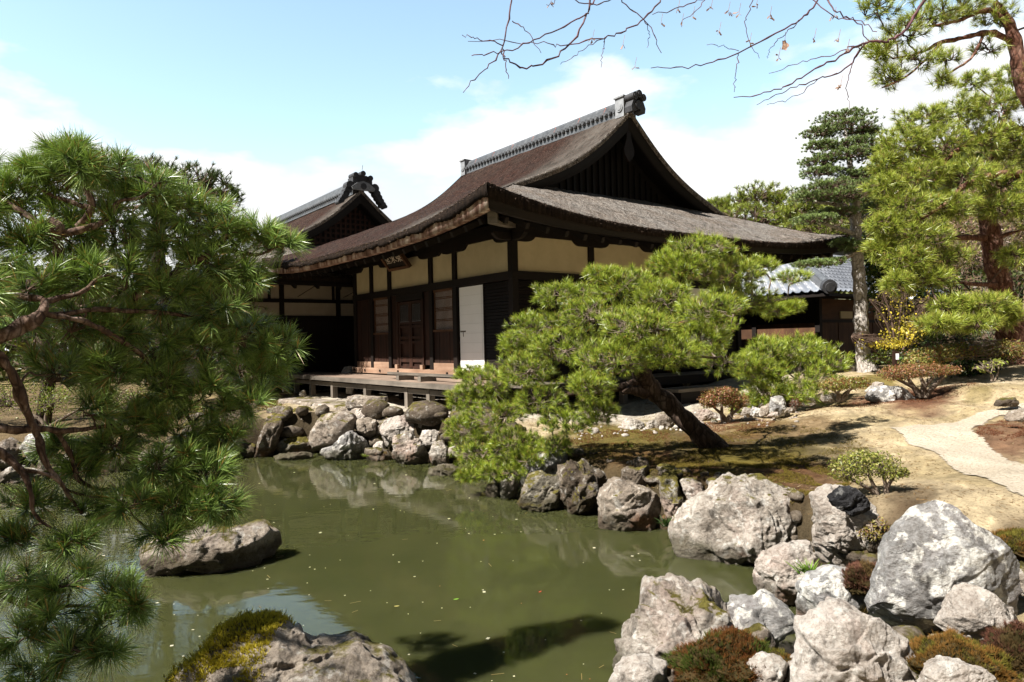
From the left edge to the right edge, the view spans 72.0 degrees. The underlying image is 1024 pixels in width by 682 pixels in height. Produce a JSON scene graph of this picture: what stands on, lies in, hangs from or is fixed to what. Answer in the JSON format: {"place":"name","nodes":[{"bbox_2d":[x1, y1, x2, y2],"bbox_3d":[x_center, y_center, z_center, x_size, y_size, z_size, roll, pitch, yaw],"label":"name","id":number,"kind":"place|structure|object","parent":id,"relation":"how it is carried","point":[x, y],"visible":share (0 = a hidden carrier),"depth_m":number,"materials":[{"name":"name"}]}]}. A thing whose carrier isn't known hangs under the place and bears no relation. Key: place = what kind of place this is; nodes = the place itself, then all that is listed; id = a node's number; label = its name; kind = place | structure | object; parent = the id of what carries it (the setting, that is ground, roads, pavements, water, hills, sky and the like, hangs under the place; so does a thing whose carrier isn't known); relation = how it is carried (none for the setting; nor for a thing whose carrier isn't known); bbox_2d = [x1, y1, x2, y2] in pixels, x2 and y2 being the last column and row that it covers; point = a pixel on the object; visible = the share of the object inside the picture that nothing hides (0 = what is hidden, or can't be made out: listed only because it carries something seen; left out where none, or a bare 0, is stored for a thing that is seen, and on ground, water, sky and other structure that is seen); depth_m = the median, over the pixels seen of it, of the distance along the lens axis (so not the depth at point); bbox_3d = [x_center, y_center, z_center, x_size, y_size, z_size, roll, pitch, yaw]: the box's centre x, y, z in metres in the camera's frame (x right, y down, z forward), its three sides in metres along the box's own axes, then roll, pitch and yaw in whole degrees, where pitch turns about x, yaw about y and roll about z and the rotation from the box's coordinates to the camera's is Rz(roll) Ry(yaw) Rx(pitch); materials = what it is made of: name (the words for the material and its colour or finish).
{"place":"outdoors","nodes":[
{"label":"outdoors","id":0,"kind":"place"},
{"bbox_2d":[0,452,795,681],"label":"pond water","id":1,"kind":"structure","parent":0,"point":[515,615],"depth_m":6.07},
{"bbox_2d":[0,465,43,482],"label":"rock","id":2,"kind":"object","parent":1,"relation":"in","point":[9,475],"visible":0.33,"depth_m":10.85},
{"bbox_2d":[139,519,281,576],"bbox_3d":[-2.824,1.982,6.527,1.221,0.530,0.799,-1,0,0],"label":"rock","id":3,"kind":"object","parent":1,"relation":"in","point":[255,542],"visible":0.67,"depth_m":6.31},
{"bbox_2d":[239,442,255,457],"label":"rock","id":4,"kind":"object","parent":1,"relation":"on","point":[249,451],"visible":0.72,"depth_m":12.84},
{"bbox_2d":[274,451,312,459],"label":"rock","id":5,"kind":"object","parent":1,"relation":"in","point":[294,455],"visible":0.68,"depth_m":12.52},
{"bbox_2d":[320,431,368,459],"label":"rock","id":6,"kind":"object","parent":1,"relation":"in","point":[349,445],"visible":0.84,"depth_m":12.33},
{"bbox_2d":[364,447,391,460],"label":"rock","id":7,"kind":"object","parent":1,"relation":"in","point":[377,454],"visible":0.89,"depth_m":12.21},
{"bbox_2d":[392,431,428,464],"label":"rock","id":8,"kind":"object","parent":1,"relation":"in","point":[409,448],"visible":0.85,"depth_m":11.77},
{"bbox_2d":[428,440,449,465],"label":"rock","id":9,"kind":"object","parent":1,"relation":"in","point":[438,452],"visible":0.78,"depth_m":11.54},
{"bbox_2d":[428,463,459,475],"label":"rock","id":10,"kind":"object","parent":1,"relation":"in","point":[443,469],"visible":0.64,"depth_m":10.71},
{"bbox_2d":[485,479,500,496],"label":"rock","id":11,"kind":"object","parent":1,"relation":"in","point":[493,489],"visible":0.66,"depth_m":9.14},
{"bbox_2d":[500,474,518,498],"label":"rock","id":12,"kind":"object","parent":1,"relation":"in","point":[509,489],"visible":0.81,"depth_m":8.99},
{"bbox_2d":[517,470,563,511],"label":"rock","id":13,"kind":"object","parent":1,"relation":"in","point":[540,490],"visible":0.86,"depth_m":8.33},
{"bbox_2d":[608,653,668,681],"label":"rock","id":14,"kind":"object","parent":1,"relation":"in","point":[641,667],"visible":1,"depth_m":3.72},
{"bbox_2d":[612,572,740,681],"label":"rock","id":15,"kind":"object","parent":1,"relation":"in","point":[671,611],"visible":0.63,"depth_m":4.12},
{"bbox_2d":[668,472,796,564],"bbox_3d":[2.135,1.730,6.615,1.122,0.945,1.191,-1,0,-42],"label":"rock","id":16,"kind":"object","parent":1,"relation":"in","point":[731,518],"visible":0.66,"depth_m":6.27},
{"bbox_2d":[752,540,816,605],"bbox_3d":[2.058,1.774,5.296,0.444,0.518,0.393,-1,0,0],"label":"rock","id":17,"kind":"object","parent":1,"relation":"in","point":[776,574],"visible":0.66,"depth_m":5.22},
{"bbox_2d":[0,256,1023,680],"bbox_3d":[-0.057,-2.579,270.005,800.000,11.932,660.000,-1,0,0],"label":"ground","id":18,"kind":"structure","parent":0,"point":[978,510],"depth_m":9.35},
{"bbox_2d":[0,437,22,467],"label":"rock","id":19,"kind":"object","parent":18,"relation":"on","point":[11,445],"visible":0.64,"depth_m":11.65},
{"bbox_2d":[19,434,57,461],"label":"rock","id":20,"kind":"object","parent":18,"relation":"on","point":[26,441],"visible":0.2,"depth_m":11.66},
{"bbox_2d":[0,377,170,425],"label":"azalea","id":21,"kind":"object","parent":18,"relation":"on","point":[6,402],"visible":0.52,"depth_m":14.98,"materials":[{"name":"green plant"}]},
{"bbox_2d":[0,252,199,380],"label":"forest","id":22,"kind":"object","parent":18,"relation":"on","point":[2,376],"visible":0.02,"depth_m":33.29,"materials":[{"name":"green plant"}]},
{"bbox_2d":[102,448,131,472],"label":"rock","id":23,"kind":"object","parent":18,"relation":"on","point":[113,469],"visible":0.15,"depth_m":11.64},
{"bbox_2d":[0,144,247,402],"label":"round pine","id":24,"kind":"object","parent":18,"relation":"on","point":[213,174],"visible":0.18,"depth_m":16.76,"materials":[{"name":"green plant"}]},
{"bbox_2d":[0,244,268,424],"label":"garden pine","id":25,"kind":"object","parent":18,"relation":"on","point":[57,380],"visible":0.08,"depth_m":16.19,"materials":[{"name":"green plant"}]},
{"bbox_2d":[0,124,315,681],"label":"pine","id":26,"kind":"object","parent":18,"relation":"on","point":[60,160],"visible":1,"depth_m":3.32,"materials":[{"name":"green plant"}]},
{"bbox_2d":[165,400,286,420],"bbox_3d":[-6.080,1.502,14.220,2.836,0.710,1.499,-1,0,0],"label":"azalea","id":27,"kind":"object","parent":18,"relation":"on","point":[270,405],"visible":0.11,"depth_m":14.41,"materials":[{"name":"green plant"}]},
{"bbox_2d":[254,417,283,457],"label":"rock","id":28,"kind":"object","parent":18,"relation":"on","point":[268,438],"visible":0.97,"depth_m":12.87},
{"bbox_2d":[151,165,391,389],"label":"hall","id":29,"kind":"structure","parent":18,"relation":"on","point":[319,307],"depth_m":21.07,"materials":[{"name":"wood"}]},
{"bbox_2d":[163,607,417,681],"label":"rock","id":30,"kind":"object","parent":18,"relation":"on","point":[262,646],"visible":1,"depth_m":3.29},
{"bbox_2d":[275,435,317,453],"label":"rock","id":31,"kind":"object","parent":18,"relation":"on","point":[299,443],"visible":0.59,"depth_m":13.06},
{"bbox_2d":[277,397,318,403],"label":"kerb slab","id":32,"kind":"structure","parent":18,"relation":"on","point":[289,400],"depth_m":15.89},
{"bbox_2d":[295,399,336,405],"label":"kerb slab","id":33,"kind":"structure","parent":18,"relation":"on","point":[306,402],"depth_m":15.17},
{"bbox_2d":[312,401,345,410],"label":"kerb slab","id":34,"kind":"structure","parent":18,"relation":"on","point":[332,405],"depth_m":14.46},
{"bbox_2d":[166,399,497,458],"bbox_3d":[-3.055,2.154,12.413,5.953,2.149,2.296,-1,0,8],"label":"rubble","id":35,"kind":"object","parent":18,"relation":"on","point":[421,412],"visible":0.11,"depth_m":12.84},
{"bbox_2d":[356,417,376,437],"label":"rock","id":36,"kind":"object","parent":35,"relation":"on","point":[366,426],"visible":0.98,"depth_m":12.81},
{"bbox_2d":[419,429,438,447],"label":"rock","id":37,"kind":"object","parent":35,"relation":"on","point":[428,437],"visible":0.58,"depth_m":12.21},
{"bbox_2d":[309,411,356,450],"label":"rock","id":38,"kind":"object","parent":18,"relation":"on","point":[329,429],"visible":0.8,"depth_m":12.76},
{"bbox_2d":[345,395,387,408],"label":"rock","id":39,"kind":"object","parent":18,"relation":"on","point":[355,401],"visible":0.55,"depth_m":13.36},
{"bbox_2d":[379,415,413,446],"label":"rock","id":40,"kind":"object","parent":18,"relation":"on","point":[390,428],"visible":0.58,"depth_m":12.57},
{"bbox_2d":[132,411,929,681],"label":"rubble","id":41,"kind":"object","parent":18,"relation":"on","point":[906,631],"visible":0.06,"depth_m":6.27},
{"bbox_2d":[660,625,772,681],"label":"moss cushion","id":42,"kind":"object","parent":41,"relation":"on","point":[719,655],"visible":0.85,"depth_m":3.67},
{"bbox_2d":[808,484,878,567],"bbox_3d":[2.571,1.451,5.466,0.520,0.673,0.420,-1,0,-21],"label":"rock","id":43,"kind":"object","parent":41,"relation":"on","point":[833,531],"visible":0.69,"depth_m":5.33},
{"bbox_2d":[827,485,870,516],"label":"rock","id":44,"kind":"object","parent":43,"relation":"on","point":[850,501],"visible":0.98,"depth_m":5.26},
{"bbox_2d":[521,449,567,484],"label":"rock","id":45,"kind":"object","parent":18,"relation":"on","point":[549,466],"visible":0.32,"depth_m":8.83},
{"bbox_2d":[301,388,798,452],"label":"gravel","id":46,"kind":"structure","parent":18,"relation":"on","point":[596,429],"depth_m":10.46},
{"bbox_2d":[262,90,848,412],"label":"temple building","id":47,"kind":"structure","parent":18,"relation":"on","point":[483,243],"depth_m":15.09,"materials":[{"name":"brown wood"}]},
{"bbox_2d":[373,297,387,334],"bbox_3d":[-3.221,-0.618,17.556,0.120,0.916,0.846,-1,0,-37],"label":"window","id":48,"kind":"structure","parent":47,"relation":"in","point":[380,304],"depth_m":17.60,"materials":[{"name":"brown wood"}]},
{"bbox_2d":[381,253,411,271],"bbox_3d":[-2.749,-1.908,16.307,0.428,0.512,1.000,-1,0,-37],"label":"name board","id":49,"kind":"object","parent":47,"relation":"attached to","point":[398,262],"visible":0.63,"depth_m":16.28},
{"bbox_2d":[398,301,410,368],"bbox_3d":[-2.492,-0.136,16.584,0.085,1.560,0.555,-1,0,-37],"label":"door","id":50,"kind":"structure","parent":47,"relation":"in","point":[403,307],"depth_m":16.59,"materials":[{"name":"brown wood"}]},
{"bbox_2d":[410,300,422,368],"bbox_3d":[-2.152,-0.144,16.133,0.085,1.560,0.555,-1,0,-37],"label":"door","id":51,"kind":"structure","parent":47,"relation":"in","point":[415,306],"depth_m":16.16,"materials":[{"name":"brown wood"}]},
{"bbox_2d":[387,372,455,381],"bbox_3d":[-1.795,0.722,14.072,0.360,0.150,3.000,-1,0,-37],"label":"low wooden step","id":52,"kind":"object","parent":47,"relation":"on","point":[422,377],"visible":0.91,"depth_m":14.03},
{"bbox_2d":[433,288,452,331],"bbox_3d":[-1.442,-0.661,15.195,0.120,0.916,0.846,-1,0,-37],"label":"window","id":53,"kind":"structure","parent":47,"relation":"in","point":[443,312],"depth_m":15.23,"materials":[{"name":"brown wood"}]},
{"bbox_2d":[556,458,606,513],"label":"rock","id":54,"kind":"object","parent":18,"relation":"on","point":[582,481],"visible":0.85,"depth_m":8.06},
{"bbox_2d":[441,227,815,484],"bbox_3d":[1.422,0.298,8.139,4.830,3.130,3.517,-1,0,0],"label":"leaning pine","id":55,"kind":"object","parent":18,"relation":"on","point":[640,357],"visible":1,"depth_m":8.10,"materials":[{"name":"green plant"}]},
{"bbox_2d":[596,477,660,530],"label":"rock","id":56,"kind":"object","parent":18,"relation":"on","point":[623,505],"visible":0.82,"depth_m":7.37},
{"bbox_2d":[620,417,644,429],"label":"rock","id":57,"kind":"object","parent":18,"relation":"on","point":[630,423],"visible":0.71,"depth_m":10.53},
{"bbox_2d":[621,465,649,484],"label":"rock","id":58,"kind":"object","parent":18,"relation":"on","point":[637,475],"visible":0.81,"depth_m":7.68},
{"bbox_2d":[655,413,673,427],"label":"rock","id":59,"kind":"object","parent":18,"relation":"on","point":[663,419],"visible":0.63,"depth_m":10.43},
{"bbox_2d":[659,469,685,519],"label":"rock","id":60,"kind":"object","parent":18,"relation":"on","point":[672,498],"visible":0.73,"depth_m":7.26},
{"bbox_2d":[680,477,703,499],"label":"rock","id":61,"kind":"object","parent":18,"relation":"on","point":[691,487],"visible":0.69,"depth_m":7.05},
{"bbox_2d":[462,0,925,107],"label":"maple tree","id":62,"kind":"object","parent":18,"relation":"on","point":[785,45],"visible":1,"depth_m":3.27,"materials":[{"name":"brown plant"}]},
{"bbox_2d":[663,384,728,403],"bbox_3d":[3.521,1.068,13.626,1.500,0.360,0.500,-1,0,-37],"label":"bench step","id":63,"kind":"object","parent":18,"relation":"on","point":[687,394],"visible":0.54,"depth_m":13.30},
{"bbox_2d":[692,408,719,420],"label":"rock","id":64,"kind":"object","parent":18,"relation":"on","point":[705,414],"visible":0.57,"depth_m":11.40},
{"bbox_2d":[571,426,867,503],"bbox_3d":[2.211,2.031,8.537,3.704,1.692,3.724,-1,0,32],"label":"moss","id":65,"kind":"object","parent":18,"relation":"on","point":[731,463],"visible":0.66,"depth_m":8.13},
{"bbox_2d":[697,386,750,423],"bbox_3d":[3.181,0.987,10.621,0.805,0.615,0.598,-1,0,0],"label":"azalea","id":66,"kind":"object","parent":18,"relation":"on","point":[725,396],"visible":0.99,"depth_m":10.52,"materials":[{"name":"brown plant"}]},
{"bbox_2d":[739,623,775,649],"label":"rock","id":67,"kind":"object","parent":18,"relation":"on","point":[759,630],"visible":0.35,"depth_m":4.06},
{"bbox_2d":[726,589,794,650],"bbox_3d":[1.527,1.781,4.355,0.456,0.461,0.352,-1,0,0],"label":"rock","id":68,"kind":"object","parent":18,"relation":"on","point":[772,613],"visible":0.41,"depth_m":4.25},
{"bbox_2d":[704,177,821,230],"bbox_3d":[10.488,-3.669,29.293,5.188,6.518,3.754,-1,0,0],"label":"hillside pine","id":69,"kind":"object","parent":18,"relation":"on","point":[775,207],"visible":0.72,"depth_m":29.24,"materials":[{"name":"green plant"}]},
{"bbox_2d":[747,651,787,681],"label":"rock","id":70,"kind":"object","parent":18,"relation":"on","point":[775,669],"visible":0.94,"depth_m":3.52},
{"bbox_2d":[528,383,1023,598],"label":"pine litter","id":71,"kind":"object","parent":18,"relation":"on","point":[879,484],"visible":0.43,"depth_m":9.21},
{"bbox_2d":[769,395,786,416],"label":"rock","id":72,"kind":"object","parent":18,"relation":"on","point":[777,403],"visible":0.9,"depth_m":10.84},
{"bbox_2d":[768,647,791,681],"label":"moss cushion","id":73,"kind":"object","parent":18,"relation":"on","point":[786,657],"visible":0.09,"depth_m":3.66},
{"bbox_2d":[726,329,855,412],"bbox_3d":[4.610,0.502,11.549,2.401,1.443,1.561,-1,0,-21],"label":"spreading pine","id":74,"kind":"object","parent":18,"relation":"on","point":[774,374],"visible":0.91,"depth_m":11.37,"materials":[{"name":"green plant"}]},
{"bbox_2d":[571,382,1023,447],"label":"moss","id":75,"kind":"object","parent":18,"relation":"on","point":[979,431],"visible":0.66,"depth_m":10.04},
{"bbox_2d":[795,564,869,614],"bbox_3d":[2.216,1.746,4.756,0.530,0.466,0.387,-1,0,0],"label":"rock","id":76,"kind":"object","parent":18,"relation":"on","point":[814,588],"visible":0.39,"depth_m":4.67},
{"bbox_2d":[785,559,829,574],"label":"grass tuft","id":77,"kind":"object","parent":76,"relation":"on","point":[804,567],"visible":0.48,"depth_m":5.01,"materials":[{"name":"green plant"}]},
{"bbox_2d":[840,558,875,596],"bbox_3d":[2.349,1.554,4.598,0.450,0.273,0.361,-1,0,0],"label":"moss cushion","id":78,"kind":"object","parent":76,"relation":"on","point":[856,580],"visible":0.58,"depth_m":4.54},
{"bbox_2d":[816,376,872,402],"bbox_3d":[5.099,0.739,10.787,0.874,0.419,0.732,-1,0,0],"label":"azalea","id":79,"kind":"object","parent":18,"relation":"on","point":[849,384],"visible":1,"depth_m":10.67,"materials":[{"name":"green plant"}]},
{"bbox_2d":[741,251,952,367],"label":"tiled building","id":80,"kind":"structure","parent":18,"relation":"on","point":[827,314],"depth_m":20.23,"materials":[{"name":"grey tile"}]},
{"bbox_2d":[822,323,838,357],"bbox_3d":[8.913,-0.013,19.826,0.908,1.008,0.075,-1,0,-37],"label":"wooden door","id":81,"kind":"structure","parent":80,"relation":"in","point":[830,330],"depth_m":19.85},
{"bbox_2d":[838,323,855,357],"bbox_3d":[9.662,-0.029,20.382,0.938,1.008,0.090,-1,0,-37],"label":"wooden door","id":82,"kind":"structure","parent":80,"relation":"in","point":[845,330],"depth_m":20.31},
{"bbox_2d":[872,322,887,354],"bbox_3d":[11.259,-0.062,21.585,0.938,1.008,0.090,-1,0,-37],"label":"wooden door","id":83,"kind":"structure","parent":80,"relation":"in","point":[875,329],"depth_m":21.51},
{"bbox_2d":[785,596,918,681],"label":"rock","id":84,"kind":"object","parent":18,"relation":"on","point":[839,640],"visible":0.94,"depth_m":3.39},
{"bbox_2d":[786,105,917,372],"bbox_3d":[7.658,-2.287,15.900,3.631,6.043,2.108,-1,0,-30],"label":"layered pine","id":85,"kind":"object","parent":18,"relation":"on","point":[856,144],"visible":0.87,"depth_m":15.77,"materials":[{"name":"green plant"}]},
{"bbox_2d":[824,447,909,494],"bbox_3d":[3.061,1.179,6.167,0.741,0.510,0.488,-1,0,-12],"label":"azalea","id":86,"kind":"object","parent":18,"relation":"on","point":[860,462],"visible":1,"depth_m":6.08,"materials":[{"name":"green plant"}]},
{"bbox_2d":[856,516,890,540],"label":"azalea","id":87,"kind":"object","parent":18,"relation":"on","point":[870,530],"visible":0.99,"depth_m":5.22,"materials":[{"name":"green plant"}]},
{"bbox_2d":[777,176,978,294],"bbox_3d":[13.925,-3.345,26.890,7.671,6.773,6.079,-1,0,-37],"label":"hillside pine","id":88,"kind":"object","parent":18,"relation":"on","point":[817,228],"visible":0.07,"depth_m":26.46,"materials":[{"name":"green plant"}]},
{"bbox_2d":[865,385,915,401],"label":"rock","id":89,"kind":"object","parent":18,"relation":"on","point":[884,393],"visible":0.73,"depth_m":10.88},
{"bbox_2d":[851,285,936,363],"bbox_3d":[8.310,-0.407,15.436,2.035,2.080,1.068,-1,0,-22],"label":"flowering shrub","id":90,"kind":"object","parent":18,"relation":"on","point":[894,341],"visible":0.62,"depth_m":15.39,"materials":[{"name":"yellow plant"}]},
{"bbox_2d":[764,123,1023,299],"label":"forest","id":91,"kind":"object","parent":18,"relation":"on","point":[939,188],"visible":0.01,"depth_m":44.73,"materials":[{"name":"green plant"}]},
{"bbox_2d":[862,346,932,366],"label":"leafy shrub","id":92,"kind":"object","parent":18,"relation":"on","point":[878,358],"visible":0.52,"depth_m":15.40,"materials":[{"name":"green plant"}]},
{"bbox_2d":[862,218,952,361],"bbox_3d":[9.452,-1.175,16.864,2.757,3.701,1.469,-1,0,-28],"label":"camellia","id":93,"kind":"object","parent":18,"relation":"on","point":[873,273],"visible":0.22,"depth_m":16.64,"materials":[{"name":"green plant"}]},
{"bbox_2d":[874,361,964,398],"bbox_3d":[6.394,0.614,11.016,1.440,0.592,0.999,-1,0,0],"label":"azalea","id":94,"kind":"object","parent":18,"relation":"on","point":[900,373],"visible":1,"depth_m":10.95,"materials":[{"name":"brown plant"}]},
{"bbox_2d":[851,0,1023,107],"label":"tall pine","id":95,"kind":"object","parent":18,"relation":"on","point":[999,13],"visible":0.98,"depth_m":9.61,"materials":[{"name":"green plant"}]},
{"bbox_2d":[857,61,1023,364],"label":"red pine","id":96,"kind":"object","parent":18,"relation":"on","point":[1003,315],"visible":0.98,"depth_m":12.93,"materials":[{"name":"green plant"}]},
{"bbox_2d":[864,500,1022,635],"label":"rock","id":97,"kind":"object","parent":18,"relation":"on","point":[931,553],"visible":0.75,"depth_m":4.00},
{"bbox_2d":[891,352,1016,377],"bbox_3d":[8.732,0.448,13.562,2.342,0.663,1.480,-1,0,0],"label":"leafy shrub","id":98,"kind":"object","parent":18,"relation":"on","point":[968,365],"visible":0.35,"depth_m":13.13,"materials":[{"name":"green plant"}]},
{"bbox_2d":[917,655,997,681],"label":"rock","id":99,"kind":"object","parent":18,"relation":"on","point":[938,668],"visible":1,"depth_m":3.20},
{"bbox_2d":[897,333,1023,365],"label":"azalea","id":100,"kind":"object","parent":18,"relation":"on","point":[962,350],"visible":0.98,"depth_m":13.05,"materials":[{"name":"green plant"}]},
{"bbox_2d":[901,180,1023,337],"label":"bare shrub","id":101,"kind":"object","parent":18,"relation":"on","point":[967,229],"visible":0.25,"depth_m":24.50,"materials":[{"name":"brown plant"}]},
{"bbox_2d":[904,626,1023,681],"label":"moss cushion","id":102,"kind":"object","parent":18,"relation":"on","point":[951,643],"visible":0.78,"depth_m":3.38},
{"bbox_2d":[913,262,1023,357],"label":"leafy shrub","id":103,"kind":"object","parent":18,"relation":"on","point":[972,338],"visible":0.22,"depth_m":18.56,"materials":[{"name":"green plant"}]},
{"bbox_2d":[933,582,1017,645],"bbox_3d":[2.533,1.512,3.792,0.470,0.374,0.251,-1,0,0],"label":"rock","id":104,"kind":"object","parent":18,"relation":"on","point":[974,612],"visible":0.59,"depth_m":3.74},
{"bbox_2d":[971,357,1008,381],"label":"leafy shrub","id":105,"kind":"object","parent":18,"relation":"on","point":[998,362],"visible":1,"depth_m":11.99,"materials":[{"name":"green plant"}]},
{"bbox_2d":[957,133,1023,308],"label":"hillside pine","id":106,"kind":"object","parent":18,"relation":"on","point":[1015,237],"visible":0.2,"depth_m":27.96,"materials":[{"name":"green plant"}]},
{"bbox_2d":[980,619,1023,677],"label":"moss cushion","id":107,"kind":"object","parent":18,"relation":"on","point":[1008,639],"visible":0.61,"depth_m":3.47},
{"bbox_2d":[986,526,1023,559],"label":"moss cushion","id":108,"kind":"object","parent":18,"relation":"on","point":[1012,539],"visible":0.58,"depth_m":4.74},
{"bbox_2d":[993,397,1018,406],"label":"rock","id":109,"kind":"object","parent":18,"relation":"on","point":[1008,402],"visible":1,"depth_m":9.54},
{"bbox_2d":[1003,408,1023,421],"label":"rock","id":110,"kind":"object","parent":18,"relation":"on","point":[1015,415],"visible":1,"depth_m":8.28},
{"bbox_2d":[1018,561,1023,597],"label":"rock","id":111,"kind":"object","parent":18,"relation":"on","point":[1021,576],"visible":0.2,"depth_m":4.30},
{"bbox_2d":[0,0,1023,350],"label":"sky","id":112,"kind":"structure","parent":0,"point":[292,97],"materials":[{"name":"blue"}]},
{"bbox_2d":[891,403,1023,495],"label":"sand path","id":113,"kind":"structure","parent":0,"point":[960,446],"depth_m":7.73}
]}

